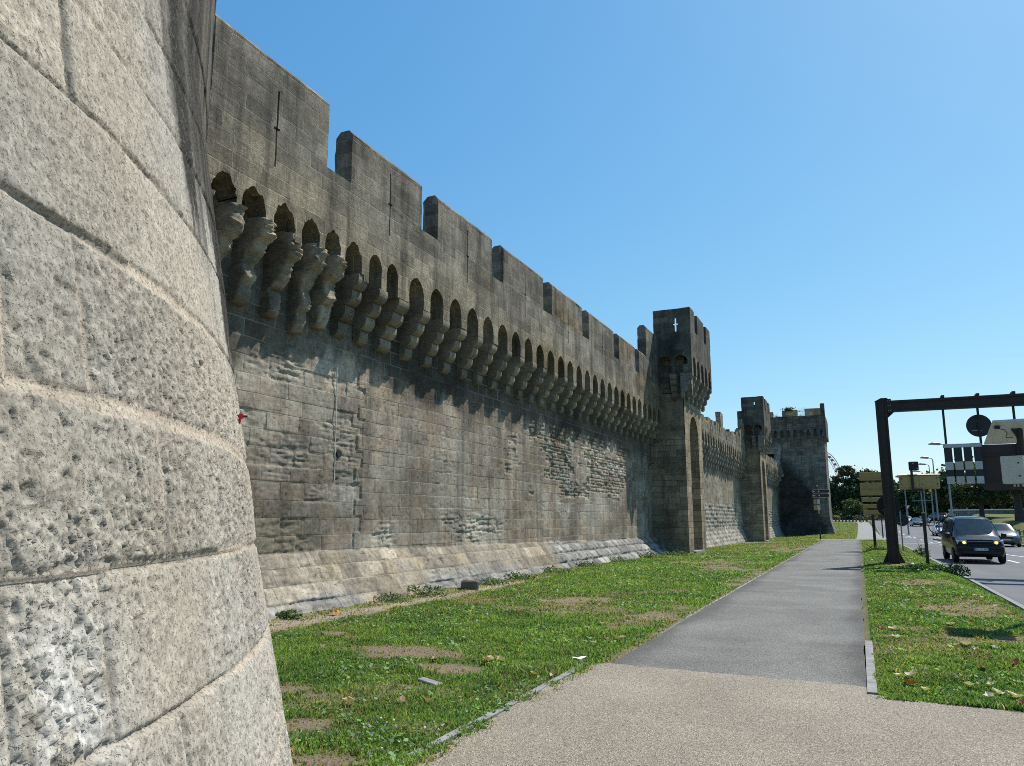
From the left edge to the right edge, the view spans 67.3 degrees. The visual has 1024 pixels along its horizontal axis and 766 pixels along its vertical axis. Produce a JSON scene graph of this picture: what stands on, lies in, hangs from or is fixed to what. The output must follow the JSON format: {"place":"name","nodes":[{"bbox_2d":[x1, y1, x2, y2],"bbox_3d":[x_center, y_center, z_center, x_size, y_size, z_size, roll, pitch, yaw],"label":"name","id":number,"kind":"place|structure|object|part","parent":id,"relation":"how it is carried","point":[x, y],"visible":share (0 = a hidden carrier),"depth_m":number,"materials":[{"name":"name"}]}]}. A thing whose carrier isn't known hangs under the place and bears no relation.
{"place":"outdoors","nodes":[
{"label":"outdoors","id":0,"kind":"place"},
{"bbox_2d":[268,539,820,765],"bbox_3d":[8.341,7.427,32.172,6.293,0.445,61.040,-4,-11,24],"label":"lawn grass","id":1,"kind":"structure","parent":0,"point":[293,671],"depth_m":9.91,"materials":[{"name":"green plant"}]},
{"bbox_2d":[396,695,405,701],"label":"dry leaf","id":2,"kind":"object","parent":1,"relation":"on","point":[402,698],"visible":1,"depth_m":6.69,"materials":[{"name":"beige plant"}]},
{"bbox_2d":[215,0,1023,485],"label":"sky","id":3,"kind":"structure","parent":0,"point":[834,189],"materials":[{"name":"blue"}]},
{"bbox_2d":[268,513,1023,765],"bbox_3d":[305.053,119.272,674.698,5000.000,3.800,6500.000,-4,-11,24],"label":"ground","id":4,"kind":"structure","parent":0,"point":[1009,519],"depth_m":10.79,"materials":[{"name":"soil"}]},
{"bbox_2d":[0,0,292,765],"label":"round tower","id":5,"kind":"structure","parent":4,"relation":"on","point":[134,628],"depth_m":1.48,"materials":[{"name":"stone"}]},
{"bbox_2d":[237,413,247,423],"bbox_3d":[-0.905,0.119,2.553,0.050,0.035,0.025,3,-10,-14],"label":"red tag","id":6,"kind":"object","parent":5,"relation":"attached to","point":[241,416],"visible":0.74,"depth_m":2.55,"materials":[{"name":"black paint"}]},
{"bbox_2d":[276,609,302,618],"bbox_3d":[-3.650,3.777,12.554,0.518,0.181,0.376,-4,-11,24],"label":"weed plant","id":7,"kind":"object","parent":4,"relation":"on","point":[284,614],"visible":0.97,"depth_m":12.46,"materials":[{"name":"green plant"}]},
{"bbox_2d":[343,696,354,701],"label":"dry leaf","id":8,"kind":"object","parent":4,"relation":"on","point":[349,699],"visible":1,"depth_m":6.64,"materials":[{"name":"yellow plant"}]},
{"bbox_2d":[328,716,443,754],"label":"mauve flowers","id":9,"kind":"object","parent":4,"relation":"on","point":[355,737],"visible":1,"depth_m":5.58,"materials":[{"name":"purple plant"}]},
{"bbox_2d":[374,591,407,601],"bbox_3d":[-2.420,4.211,15.152,0.823,0.222,0.590,-4,-11,24],"label":"weed plant","id":10,"kind":"object","parent":4,"relation":"on","point":[392,596],"visible":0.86,"depth_m":15.08,"materials":[{"name":"green plant"}]},
{"bbox_2d":[407,584,449,596],"bbox_3d":[-1.855,4.379,16.267,1.066,0.278,0.884,-4,-11,24],"label":"weed plant","id":11,"kind":"object","parent":4,"relation":"on","point":[428,590],"visible":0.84,"depth_m":16.21,"materials":[{"name":"green plant"}]},
{"bbox_2d":[417,677,442,685],"bbox_3d":[-0.818,2.987,7.646,0.300,0.052,0.100,-5,-9,44],"label":"flat slab","id":12,"kind":"object","parent":4,"relation":"on","point":[427,680],"depth_m":7.64,"materials":[{"name":"stone"}]},
{"bbox_2d":[206,14,667,620],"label":"curtain wall","id":13,"kind":"structure","parent":4,"relation":"on","point":[448,396],"depth_m":16.78,"materials":[{"name":"stone"}]},
{"bbox_2d":[461,579,478,589],"bbox_3d":[-0.967,4.675,17.732,0.400,0.250,0.280,3,-10,2],"label":"stone block","id":14,"kind":"object","parent":4,"relation":"on","point":[470,584],"depth_m":17.60,"materials":[{"name":"stone"}]},
{"bbox_2d":[385,663,587,765],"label":"path kerb","id":15,"kind":"structure","parent":4,"relation":"on","point":[443,738],"depth_m":6.33,"materials":[{"name":"concrete"}]},
{"bbox_2d":[483,655,493,660],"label":"dry leaf","id":16,"kind":"object","parent":4,"relation":"on","point":[489,657],"visible":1,"depth_m":8.57,"materials":[{"name":"beige plant"}]},
{"bbox_2d":[475,576,508,584],"bbox_3d":[-0.551,4.886,18.961,0.976,0.232,0.711,-4,-11,24],"label":"weed plant","id":17,"kind":"object","parent":4,"relation":"on","point":[486,580],"visible":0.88,"depth_m":18.86,"materials":[{"name":"green plant"}]},
{"bbox_2d":[503,571,537,579],"bbox_3d":[0.137,5.171,20.585,1.224,0.252,0.886,-4,-11,24],"label":"weed plant","id":18,"kind":"object","parent":4,"relation":"on","point":[516,575],"visible":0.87,"depth_m":20.52,"materials":[{"name":"green plant"}]},
{"bbox_2d":[541,565,572,572],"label":"weed plant","id":19,"kind":"object","parent":4,"relation":"on","point":[553,569],"visible":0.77,"depth_m":23.14,"materials":[{"name":"green plant"}]},
{"bbox_2d":[573,656,585,659],"bbox_3d":[0.761,3.090,8.622,0.156,0.048,0.103,0,-10,-1],"label":"paper scrap","id":20,"kind":"object","parent":4,"relation":"on","point":[580,658],"visible":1,"depth_m":8.62,"materials":[{"name":"white paper"}]},
{"bbox_2d":[576,561,601,566],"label":"weed plant","id":21,"kind":"object","parent":4,"relation":"on","point":[584,563],"visible":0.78,"depth_m":25.69,"materials":[{"name":"green plant"}]},
{"bbox_2d":[610,556,634,561],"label":"weed plant","id":22,"kind":"object","parent":4,"relation":"on","point":[621,559],"visible":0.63,"depth_m":29.11,"materials":[{"name":"green plant"}]},
{"bbox_2d":[271,551,1023,765],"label":"clover leaves","id":23,"kind":"object","parent":4,"relation":"on","point":[464,726],"visible":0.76,"depth_m":9.71,"materials":[{"name":"green plant"}]},
{"bbox_2d":[637,551,662,557],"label":"weed plant","id":24,"kind":"object","parent":4,"relation":"on","point":[649,555],"visible":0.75,"depth_m":32.83,"materials":[{"name":"green plant"}]},
{"bbox_2d":[662,549,690,555],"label":"weed plant","id":25,"kind":"object","parent":4,"relation":"on","point":[676,553],"visible":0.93,"depth_m":35.58,"materials":[{"name":"green plant"}]},
{"bbox_2d":[651,307,711,553],"bbox_3d":[8.988,2.866,40.661,2.442,12.537,5.698,-4,-11,24],"label":"watch turret","id":26,"kind":"object","parent":4,"relation":"on","point":[684,360],"visible":0.89,"depth_m":38.74,"materials":[{"name":"stone"}]},
{"bbox_2d":[701,412,748,546],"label":"curtain wall","id":27,"kind":"structure","parent":4,"relation":"on","point":[724,452],"depth_m":57.56,"materials":[{"name":"stone"}]},
{"bbox_2d":[661,542,818,633],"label":"path kerb","id":28,"kind":"structure","parent":4,"relation":"on","point":[699,610],"depth_m":17.10,"materials":[{"name":"concrete"}]},
{"bbox_2d":[737,396,771,541],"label":"watch turret","id":29,"kind":"object","parent":4,"relation":"on","point":[755,418],"visible":0.91,"depth_m":67.96,"materials":[{"name":"stone"}]},
{"bbox_2d":[765,455,783,537],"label":"curtain wall","id":30,"kind":"structure","parent":4,"relation":"on","point":[773,472],"depth_m":91.66,"materials":[{"name":"stone"}]},
{"bbox_2d":[767,403,836,535],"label":"square tower","id":31,"kind":"structure","parent":4,"relation":"on","point":[797,450],"depth_m":98.02,"materials":[{"name":"stone"}]},
{"bbox_2d":[780,406,795,410],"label":"weed plant","id":32,"kind":"object","parent":31,"relation":"on","point":[789,409],"visible":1,"depth_m":99.44,"materials":[{"name":"green plant"}]},
{"bbox_2d":[827,452,842,485],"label":"ferris wheel","id":33,"kind":"object","parent":4,"relation":"on","point":[834,464],"visible":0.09,"depth_m":344.97,"materials":[{"name":"metal"}]},
{"bbox_2d":[832,506,846,517],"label":"bush","id":34,"kind":"object","parent":4,"relation":"on","point":[836,513],"visible":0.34,"depth_m":212.95,"materials":[{"name":"green plant"}]},
{"bbox_2d":[838,511,854,519],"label":"bush","id":35,"kind":"object","parent":4,"relation":"on","point":[846,517],"visible":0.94,"depth_m":207.96,"materials":[{"name":"green plant"}]},
{"bbox_2d":[829,465,873,519],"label":"broadleaf tree","id":36,"kind":"object","parent":4,"relation":"on","point":[849,488],"visible":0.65,"depth_m":219.96,"materials":[{"name":"green plant"}]},
{"bbox_2d":[841,498,865,515],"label":"broadleaf tree","id":37,"kind":"object","parent":4,"relation":"on","point":[850,506],"visible":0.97,"depth_m":209.55,"materials":[{"name":"green plant"}]},
{"bbox_2d":[852,515,864,519],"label":"bush","id":38,"kind":"object","parent":4,"relation":"on","point":[856,517],"visible":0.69,"depth_m":203.84,"materials":[{"name":"green plant"}]},
{"bbox_2d":[857,468,882,516],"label":"broadleaf tree","id":39,"kind":"object","parent":4,"relation":"on","point":[871,470],"visible":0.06,"depth_m":224.81,"materials":[{"name":"green plant"}]},
{"bbox_2d":[859,472,882,546],"bbox_3d":[18.201,6.481,38.683,1.090,3.970,0.175,-4,-11,24],"label":"direction sign","id":40,"kind":"object","parent":4,"relation":"on","point":[870,488],"visible":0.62,"depth_m":38.79,"materials":[{"name":"yellow metal"}]},
{"bbox_2d":[865,640,877,694],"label":"path kerb","id":41,"kind":"structure","parent":4,"relation":"on","point":[871,681],"depth_m":8.13,"materials":[{"name":"concrete"}]},
{"bbox_2d":[864,515,884,520],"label":"bush","id":42,"kind":"object","parent":4,"relation":"on","point":[876,517],"visible":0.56,"depth_m":203.00,"materials":[{"name":"green plant"}]},
{"bbox_2d":[866,545,886,549],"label":"weed plant","id":43,"kind":"object","parent":4,"relation":"on","point":[880,548],"visible":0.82,"depth_m":38.12,"materials":[{"name":"green plant"}]},
{"bbox_2d":[879,515,883,537],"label":"post sign","id":44,"kind":"object","parent":4,"relation":"on","point":[881,517],"visible":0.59,"depth_m":65.43,"materials":[{"name":"grey metal"}]},
{"bbox_2d":[875,479,915,517],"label":"evergreen tree","id":45,"kind":"object","parent":4,"relation":"on","point":[896,485],"visible":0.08,"depth_m":214.25,"materials":[{"name":"green plant"}]},
{"bbox_2d":[896,512,908,550],"bbox_3d":[18.793,6.974,36.988,0.589,2.410,0.095,-4,-11,24],"label":"round road sign","id":46,"kind":"object","parent":4,"relation":"on","point":[902,519],"visible":0.8,"depth_m":37.03,"materials":[{"name":"metal"}]},
{"bbox_2d":[895,476,909,534],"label":"street lamp","id":47,"kind":"object","parent":4,"relation":"on","point":[906,510],"visible":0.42,"depth_m":98.62,"materials":[{"name":"metal"}]},
{"bbox_2d":[897,461,939,564],"bbox_3d":[12.787,4.169,23.959,1.180,3.410,0.526,-4,-11,24],"label":"road sign","id":48,"kind":"object","parent":4,"relation":"on","point":[916,482],"visible":0.99,"depth_m":23.97,"materials":[{"name":"yellow metal"}]},
{"bbox_2d":[913,470,927,525],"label":"street lamp","id":49,"kind":"object","parent":4,"relation":"on","point":[924,501],"visible":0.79,"depth_m":131.10,"materials":[{"name":"metal"}]},
{"bbox_2d":[913,541,930,556],"bbox_3d":[18.763,7.603,35.192,0.769,0.840,0.567,-4,-11,24],"label":"weed plant","id":50,"kind":"object","parent":4,"relation":"on","point":[921,553],"visible":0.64,"depth_m":35.13,"materials":[{"name":"green plant"}]},
{"bbox_2d":[894,486,954,517],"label":"evergreen tree","id":51,"kind":"object","parent":4,"relation":"on","point":[900,496],"visible":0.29,"depth_m":208.25,"materials":[{"name":"green plant"}]},
{"bbox_2d":[898,562,950,570],"bbox_3d":[12.534,5.588,23.351,1.437,0.309,1.046,-1,-10,8],"label":"weed plant","id":52,"kind":"object","parent":4,"relation":"on","point":[924,566],"visible":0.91,"depth_m":23.21,"materials":[{"name":"green plant"}]},
{"bbox_2d":[918,463,934,524],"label":"street lamp","id":53,"kind":"object","parent":4,"relation":"on","point":[931,494],"visible":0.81,"depth_m":101.18,"materials":[{"name":"metal"}]},
{"bbox_2d":[841,498,1013,519],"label":"distant woods","id":54,"kind":"object","parent":4,"relation":"on","point":[988,506],"visible":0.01,"depth_m":230.21,"materials":[{"name":"green plant"}]},
{"bbox_2d":[920,456,940,536],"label":"street lamp","id":55,"kind":"object","parent":4,"relation":"on","point":[924,457],"visible":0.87,"depth_m":82.65,"materials":[{"name":"metal"}]},
{"bbox_2d":[929,512,948,519],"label":"parked car","id":56,"kind":"object","parent":4,"relation":"on","point":[935,516],"visible":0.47,"depth_m":158.91,"materials":[{"name":"grey paint"}]},
{"bbox_2d":[928,442,952,516],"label":"street lamp","id":57,"kind":"object","parent":4,"relation":"on","point":[938,443],"visible":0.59,"depth_m":69.26,"materials":[{"name":"metal"}]},
{"bbox_2d":[910,470,973,521],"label":"pine tree","id":58,"kind":"object","parent":4,"relation":"on","point":[944,508],"visible":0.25,"depth_m":164.44,"materials":[{"name":"green plant"}]},
{"bbox_2d":[861,539,1023,710],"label":"lawn grass","id":59,"kind":"structure","parent":4,"relation":"on","point":[891,683],"depth_m":10.08,"materials":[{"name":"green plant"}]},
{"bbox_2d":[904,669,915,675],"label":"dry leaf","id":60,"kind":"object","parent":59,"relation":"on","point":[911,672],"visible":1,"depth_m":7.67,"materials":[{"name":"beige plant"}]},
{"bbox_2d":[903,679,917,683],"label":"dry leaf","id":61,"kind":"object","parent":59,"relation":"on","point":[909,681],"visible":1,"depth_m":7.28,"materials":[{"name":"brown plant"}]},
{"bbox_2d":[983,691,993,696],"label":"dry leaf","id":62,"kind":"object","parent":59,"relation":"on","point":[987,693],"visible":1,"depth_m":6.77,"materials":[{"name":"white plant"}]},
{"bbox_2d":[992,687,1004,693],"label":"dry leaf","id":63,"kind":"object","parent":59,"relation":"on","point":[998,691],"visible":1,"depth_m":6.87,"materials":[{"name":"beige plant"}]},
{"bbox_2d":[874,391,1023,563],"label":"sign gantry","id":64,"kind":"object","parent":4,"relation":"on","point":[885,408],"visible":0.94,"depth_m":27.11,"materials":[{"name":"brown metal"}]},
{"bbox_2d":[877,496,900,515],"bbox_3d":[13.466,4.400,27.489,0.782,0.782,0.037,-4,-11,24],"label":"round road sign","id":65,"kind":"object","parent":64,"relation":"attached to","point":[880,507],"visible":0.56,"depth_m":27.54,"materials":[{"name":"black metal"}]},
{"bbox_2d":[943,443,984,483],"bbox_3d":[15.686,2.800,26.694,1.160,1.405,0.120,-4,-11,24],"label":"slatted sign","id":66,"kind":"object","parent":64,"relation":"hanging from","point":[959,466],"visible":1,"depth_m":26.65,"materials":[{"name":"metal"}]},
{"bbox_2d":[966,415,990,436],"bbox_3d":[16.277,1.486,26.799,0.782,0.782,0.037,-4,-11,24],"label":"round road sign","id":67,"kind":"object","parent":64,"relation":"hanging from","point":[972,425],"visible":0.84,"depth_m":26.80,"materials":[{"name":"metal"}]},
{"bbox_2d":[983,444,1021,490],"bbox_3d":[17.442,2.836,26.073,2.620,1.570,0.077,-4,-11,24],"label":"direction sign","id":68,"kind":"object","parent":64,"relation":"hanging from","point":[992,455],"visible":0.57,"depth_m":26.43,"materials":[{"name":"metal"}]},
{"bbox_2d":[876,521,1023,610],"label":"road kerb","id":69,"kind":"structure","parent":4,"relation":"on","point":[1011,601],"depth_m":19.43,"materials":[{"name":"concrete"}]},
{"bbox_2d":[927,456,974,508],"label":"pine tree","id":70,"kind":"object","parent":4,"relation":"on","point":[941,495],"visible":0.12,"depth_m":138.25,"materials":[{"name":"green plant"}]},
{"bbox_2d":[940,558,970,576],"bbox_3d":[13.304,5.580,23.225,1.016,0.558,0.771,-4,-11,24],"label":"weed plant","id":71,"kind":"object","parent":4,"relation":"on","point":[955,568],"visible":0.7,"depth_m":23.12,"materials":[{"name":"green plant"}]},
{"bbox_2d":[943,469,1013,516],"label":"pine tree","id":72,"kind":"object","parent":4,"relation":"on","point":[976,493],"visible":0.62,"depth_m":95.07,"materials":[{"name":"green plant"}]},
{"bbox_2d":[948,509,1013,516],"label":"wall","id":73,"kind":"structure","parent":4,"relation":"on","point":[967,512],"depth_m":108.73,"materials":[{"name":"concrete"}]},
{"bbox_2d":[955,465,1008,508],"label":"pine tree","id":74,"kind":"object","parent":4,"relation":"on","point":[1001,506],"visible":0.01,"depth_m":126.56,"materials":[{"name":"green plant"}]},
{"bbox_2d":[973,462,1023,520],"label":"pine tree","id":75,"kind":"object","parent":4,"relation":"on","point":[1018,508],"visible":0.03,"depth_m":80.26,"materials":[{"name":"green plant"}]},
{"bbox_2d":[984,419,1023,500],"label":"direction sign","id":76,"kind":"object","parent":4,"relation":"on","point":[1008,431],"visible":1,"depth_m":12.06,"materials":[{"name":"white metal"}]},
{"bbox_2d":[1007,658,1018,664],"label":"dry leaf","id":77,"kind":"object","parent":4,"relation":"on","point":[1016,660],"visible":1,"depth_m":8.14,"materials":[{"name":"brown plant"}]},
{"bbox_2d":[1006,491,1023,508],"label":"pine tree","id":78,"kind":"object","parent":4,"relation":"on","point":[1013,503],"visible":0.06,"depth_m":116.42,"materials":[{"name":"green plant"}]},
{"bbox_2d":[1008,691,1023,696],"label":"dry leaf","id":79,"kind":"object","parent":4,"relation":"on","point":[1015,694],"visible":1,"depth_m":6.72,"materials":[{"name":"beige plant"}]},
{"bbox_2d":[1015,529,1023,540],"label":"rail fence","id":80,"kind":"object","parent":4,"relation":"on","point":[1020,531],"visible":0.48,"depth_m":62.20,"materials":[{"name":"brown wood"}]},
{"bbox_2d":[408,663,1023,765],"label":"beige forecourt","id":81,"kind":"structure","parent":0,"point":[607,714],"depth_m":5.92,"materials":[{"name":"concrete"}]},
{"bbox_2d":[612,540,866,686],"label":"footpath","id":82,"kind":"structure","parent":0,"point":[800,616],"depth_m":11.17,"materials":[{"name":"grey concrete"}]},
{"bbox_2d":[746,522,857,542],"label":"lawn grass","id":83,"kind":"structure","parent":0,"point":[850,531],"depth_m":84.38,"materials":[{"name":"green plant"}]},
{"bbox_2d":[816,539,876,539],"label":"paved crossing","id":84,"kind":"object","parent":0,"point":[844,539],"visible":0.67,"depth_m":59.28,"materials":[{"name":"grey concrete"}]},
{"bbox_2d":[812,485,829,538],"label":"fingerpost","id":85,"kind":"object","parent":84,"relation":"on","point":[817,496],"visible":0.98,"depth_m":59.93,"materials":[{"name":"black metal"}]},
{"bbox_2d":[855,521,885,539],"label":"footpath","id":86,"kind":"structure","parent":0,"point":[865,530],"depth_m":101.56,"materials":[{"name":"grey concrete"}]},
{"bbox_2d":[875,521,1023,604],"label":"road","id":87,"kind":"structure","parent":0,"point":[1006,579],"depth_m":32.83,"materials":[{"name":"grey asphalt"}]},
{"bbox_2d":[909,518,922,525],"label":"moving car","id":88,"kind":"object","parent":87,"relation":"on","point":[915,521],"visible":0.9,"depth_m":129.64,"materials":[{"name":"white paint"}]},
{"bbox_2d":[932,524,942,535],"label":"moving car","id":89,"kind":"object","parent":87,"relation":"on","point":[934,529],"visible":0.38,"depth_m":94.09,"materials":[{"name":"white paint"}]},
{"bbox_2d":[941,516,1006,562],"bbox_3d":[20.928,7.085,35.119,2.340,2.014,5.374,-4,-11,22],"label":"van","id":90,"kind":"object","parent":87,"relation":"on","point":[970,536],"visible":1,"depth_m":33.47,"materials":[{"name":"black paint"}]},
{"bbox_2d":[928,512,956,533],"bbox_3d":[21.341,6.850,37.629,1.738,1.040,0.576,-4,-11,24],"label":"bicycle","id":91,"kind":"object","parent":90,"relation":"on","point":[937,526],"visible":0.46,"depth_m":37.76,"materials":[{"name":"metal"}]},
{"bbox_3d":[20.697,6.930,36.791,0.222,0.666,1.320,-4,-11,22],"label":"side window","id":92,"kind":"part","parent":90,"relation":"part of","materials":[{"name":"black glass"}]},
{"bbox_3d":[20.172,6.698,35.536,0.229,0.686,1.280,-4,-11,22],"label":"side window","id":93,"kind":"part","parent":90,"relation":"part of","materials":[{"name":"black glass"}]},
{"bbox_2d":[936,512,961,531],"bbox_3d":[21.716,6.855,37.658,1.738,1.040,0.576,-4,-11,24],"label":"bicycle","id":94,"kind":"object","parent":90,"relation":"on","point":[944,520],"visible":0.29,"depth_m":37.86,"materials":[{"name":"metal"}]},
{"bbox_2d":[993,523,1020,546],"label":"moving car","id":95,"kind":"object","parent":87,"relation":"on","point":[1013,538],"visible":0.53,"depth_m":54.74,"materials":[{"name":"grey paint"}]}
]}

